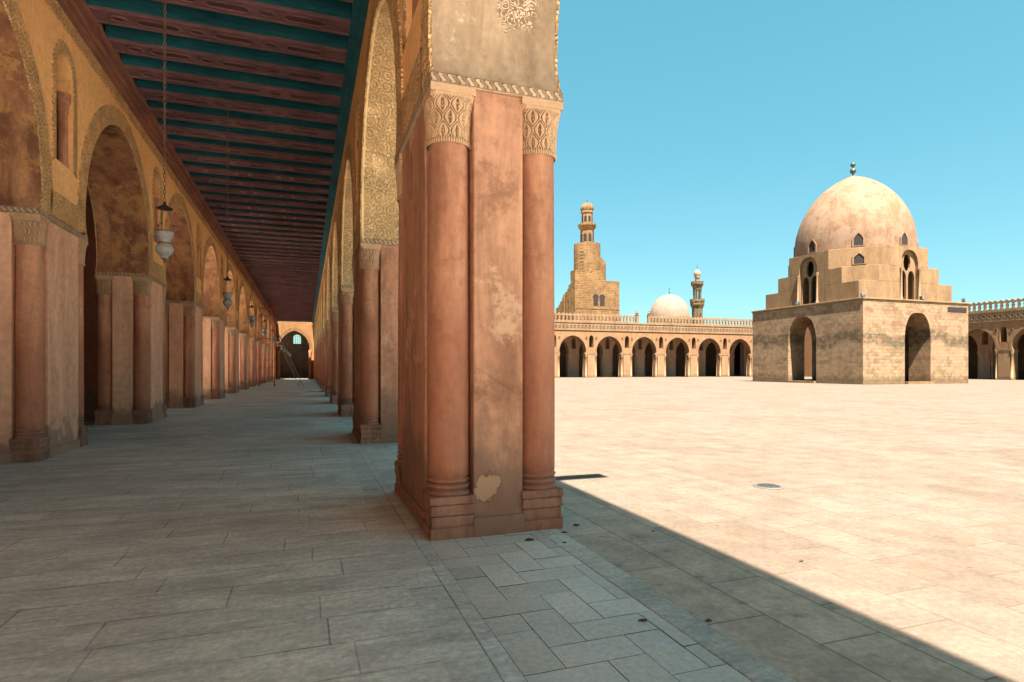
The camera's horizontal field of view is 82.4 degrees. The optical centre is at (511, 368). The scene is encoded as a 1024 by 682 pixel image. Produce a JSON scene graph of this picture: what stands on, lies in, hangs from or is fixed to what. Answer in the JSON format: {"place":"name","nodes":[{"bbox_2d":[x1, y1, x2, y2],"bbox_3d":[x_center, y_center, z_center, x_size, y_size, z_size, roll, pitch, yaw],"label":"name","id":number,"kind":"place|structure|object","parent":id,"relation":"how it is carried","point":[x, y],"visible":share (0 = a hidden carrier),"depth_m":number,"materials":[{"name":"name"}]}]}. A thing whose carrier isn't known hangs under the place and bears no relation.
{"place":"outdoors","nodes":[
{"label":"outdoors","id":0,"kind":"place"},
{"bbox_2d":[0,383,262,473],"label":"aisle floor","id":1,"kind":"structure","parent":0,"point":[97,432],"depth_m":14.49,"materials":[{"name":"grey stone"}]},
{"bbox_2d":[83,186,97,419],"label":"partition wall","id":2,"kind":"structure","parent":1,"relation":"on","point":[90,340],"depth_m":17.08,"materials":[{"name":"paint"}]},
{"bbox_2d":[0,0,275,463],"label":"arcade","id":3,"kind":"object","parent":1,"relation":"on","point":[173,332],"visible":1,"depth_m":11.59,"materials":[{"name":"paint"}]},
{"bbox_2d":[57,0,368,323],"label":"timber ceiling","id":4,"kind":"structure","parent":3,"relation":"on","point":[278,77],"depth_m":14.90,"materials":[{"name":"brown wood"}]},
{"bbox_2d":[154,0,174,262],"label":"hanging lantern","id":5,"kind":"object","parent":4,"relation":"hanging from","point":[164,248],"visible":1,"depth_m":8.13,"materials":[{"name":"white glass"}]},
{"bbox_2d":[222,103,232,309],"bbox_3d":[-7.142,-4.298,14.681,0.254,5.656,0.254,0,0,-19],"label":"hanging lantern","id":6,"kind":"object","parent":4,"relation":"hanging from","point":[227,302],"visible":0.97,"depth_m":14.66,"materials":[{"name":"metal"}]},
{"bbox_2d":[248,188,254,327],"bbox_3d":[-9.444,-4.298,21.218,0.254,5.656,0.254,0,0,-19],"label":"hanging lantern","id":7,"kind":"object","parent":4,"relation":"hanging from","point":[251,322],"visible":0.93,"depth_m":21.21,"materials":[{"name":"metal"}]},
{"bbox_2d":[262,229,266,337],"bbox_3d":[-11.746,-4.298,27.754,0.254,5.656,0.254,0,0,-19],"label":"hanging lantern","id":8,"kind":"object","parent":4,"relation":"hanging from","point":[264,332],"visible":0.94,"depth_m":27.74,"materials":[{"name":"metal"}]},
{"bbox_2d":[270,255,274,343],"bbox_3d":[-14.048,-4.298,34.291,0.254,5.656,0.254,0,0,-19],"label":"hanging lantern","id":9,"kind":"object","parent":4,"relation":"hanging from","point":[272,340],"visible":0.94,"depth_m":34.27,"materials":[{"name":"metal"}]},
{"bbox_2d":[0,378,451,681],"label":"corridor floor","id":10,"kind":"structure","parent":0,"point":[237,537],"depth_m":4.55,"materials":[{"name":"grey stone"}]},
{"bbox_2d":[258,307,274,385],"bbox_3d":[-21.154,-1.877,50.437,1.350,6.755,1.110,0,0,-23],"label":"scaffold","id":11,"kind":"object","parent":10,"relation":"on","point":[261,315],"visible":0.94,"depth_m":50.20,"materials":[{"name":"red paint"}]},
{"bbox_2d":[275,329,302,384],"bbox_3d":[-19.328,-1.010,50.338,2.687,5.001,0.239,0,0,0],"label":"ladder","id":12,"kind":"object","parent":10,"relation":"on","point":[290,359],"visible":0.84,"depth_m":50.36,"materials":[{"name":"brown wood"}]},
{"bbox_2d":[277,320,311,321],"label":"gallery ceiling","id":13,"kind":"structure","parent":0,"point":[293,321],"depth_m":87.99,"materials":[{"name":"brown wood"}]},
{"bbox_2d":[276,321,313,378],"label":"archway wall","id":14,"kind":"structure","parent":0,"point":[305,330],"depth_m":84.13,"materials":[{"name":"paint"}]},
{"bbox_2d":[311,379,526,681],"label":"pavement edge","id":15,"kind":"object","parent":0,"point":[469,647],"visible":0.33,"depth_m":3.95,"materials":[{"name":"grey stone"}]},
{"bbox_2d":[280,331,739,377],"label":"back wall","id":16,"kind":"structure","parent":0,"point":[299,357],"depth_m":115.63,"materials":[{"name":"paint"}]},
{"bbox_2d":[293,335,299,343],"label":"window grille","id":17,"kind":"object","parent":16,"relation":"attached to","point":[297,339],"depth_m":98.21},
{"bbox_2d":[314,380,751,681],"bbox_3d":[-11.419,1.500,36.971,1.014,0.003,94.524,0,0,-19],"label":"herringbone pavement","id":18,"kind":"structure","parent":0,"point":[529,651],"depth_m":3.54,"materials":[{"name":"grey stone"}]},
{"bbox_2d":[560,376,745,377],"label":"gallery floor","id":19,"kind":"structure","parent":0,"point":[648,376],"depth_m":112.90,"materials":[{"name":"beige stone"}]},
{"bbox_2d":[554,310,752,377],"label":"arcade","id":20,"kind":"object","parent":19,"relation":"on","point":[659,336],"visible":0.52,"depth_m":104.07,"materials":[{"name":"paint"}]},
{"bbox_2d":[562,336,745,376],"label":"arcade","id":21,"kind":"object","parent":19,"relation":"on","point":[606,362],"visible":0.32,"depth_m":110.84,"materials":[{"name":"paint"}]},
{"bbox_2d":[294,0,1023,343],"label":"sky","id":22,"kind":"structure","parent":0,"point":[704,134],"materials":[{"name":"blue"}]},
{"bbox_2d":[555,480,1008,681],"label":"edge course paving","id":23,"kind":"structure","parent":0,"point":[795,633],"depth_m":3.63,"materials":[{"name":"beige stone"}]},
{"bbox_2d":[554,377,1023,681],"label":"courtyard floor","id":24,"kind":"structure","parent":0,"point":[899,508],"depth_m":7.80,"materials":[{"name":"beige stone"}]},
{"bbox_2d":[753,483,784,488],"bbox_3d":[3.277,1.495,7.462,0.380,0.014,0.380,0,0,-19],"label":"drain cover","id":25,"kind":"object","parent":24,"relation":"on","point":[767,486],"visible":1,"depth_m":7.43,"materials":[{"name":"metal"}]},
{"bbox_2d":[751,162,969,384],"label":"fountain house","id":26,"kind":"structure","parent":0,"point":[856,236],"depth_m":59.60,"materials":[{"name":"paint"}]},
{"bbox_2d":[796,252,818,304],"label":"window","id":27,"kind":"structure","parent":26,"relation":"in","point":[812,260],"depth_m":63.46,"materials":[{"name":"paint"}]},
{"bbox_2d":[807,239,816,253],"bbox_3d":[32.444,-13.230,62.930,0.470,1.500,1.120,0,0,-19],"label":"window","id":28,"kind":"structure","parent":26,"relation":"in","point":[812,246],"depth_m":62.87,"materials":[{"name":"paint"}]},
{"bbox_2d":[852,231,864,246],"bbox_3d":[35.355,-13.230,59.685,1.120,1.500,0.470,0,0,26],"label":"window","id":29,"kind":"structure","parent":26,"relation":"in","point":[858,239],"depth_m":59.52,"materials":[{"name":"paint"}]},
{"bbox_2d":[852,251,865,264],"bbox_3d":[35.096,-11.235,59.145,1.240,1.370,0.390,0,0,26],"label":"window","id":30,"kind":"structure","parent":26,"relation":"in","point":[859,258],"depth_m":59.02,"materials":[{"name":"paint"}]},
{"bbox_2d":[900,231,908,245],"bbox_3d":[39.708,-13.230,59.450,1.120,1.500,0.470,0,0,-19],"label":"window","id":31,"kind":"structure","parent":26,"relation":"in","point":[904,240],"depth_m":59.26,"materials":[{"name":"paint"}]},
{"bbox_2d":[900,246,920,299],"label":"window","id":32,"kind":"structure","parent":26,"relation":"in","point":[912,253],"depth_m":59.10,"materials":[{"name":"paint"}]},
{"bbox_2d":[968,334,1023,377],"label":"back wall","id":33,"kind":"structure","parent":0,"point":[972,359],"depth_m":97.07,"materials":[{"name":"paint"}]},
{"bbox_2d":[968,378,1023,379],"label":"side gallery floor","id":34,"kind":"structure","parent":0,"point":[994,379],"depth_m":89.78,"materials":[{"name":"beige stone"}]},
{"bbox_2d":[804,298,1023,379],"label":"arcade","id":35,"kind":"object","parent":34,"relation":"on","point":[995,323],"visible":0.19,"depth_m":79.97,"materials":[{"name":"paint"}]},
{"bbox_2d":[970,329,1023,378],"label":"arcade","id":36,"kind":"object","parent":34,"relation":"on","point":[986,360],"visible":0.13,"depth_m":88.62,"materials":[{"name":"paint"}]},
{"label":"ground","id":37,"kind":"structure","parent":0,"visible":0},
{"bbox_2d":[314,0,563,540],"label":"arcade","id":38,"kind":"object","parent":37,"relation":"on","point":[434,339],"visible":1,"depth_m":5.44,"materials":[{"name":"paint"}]},
{"bbox_2d":[556,200,619,321],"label":"minaret","id":39,"kind":"object","parent":37,"relation":"on","point":[590,289],"visible":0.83,"depth_m":125.83,"materials":[{"name":"stone"}]},
{"bbox_2d":[593,294,598,305],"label":"window","id":40,"kind":"structure","parent":39,"relation":"in","point":[595,297],"depth_m":124.45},
{"bbox_2d":[600,294,604,305],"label":"window","id":41,"kind":"structure","parent":39,"relation":"in","point":[602,298],"depth_m":125.00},
{"bbox_2d":[538,529,796,681],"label":"kerb","id":42,"kind":"structure","parent":37,"relation":"on","point":[750,666],"depth_m":3.52,"materials":[{"name":"stone"}]},
{"bbox_2d":[650,289,690,323],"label":"domed tomb","id":43,"kind":"object","parent":37,"relation":"on","point":[669,305],"visible":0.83,"depth_m":142.74,"materials":[{"name":"stone"}]},
{"bbox_2d":[690,266,704,323],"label":"minaret","id":44,"kind":"object","parent":37,"relation":"on","point":[696,304],"visible":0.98,"depth_m":154.13,"materials":[{"name":"stone"}]}
]}

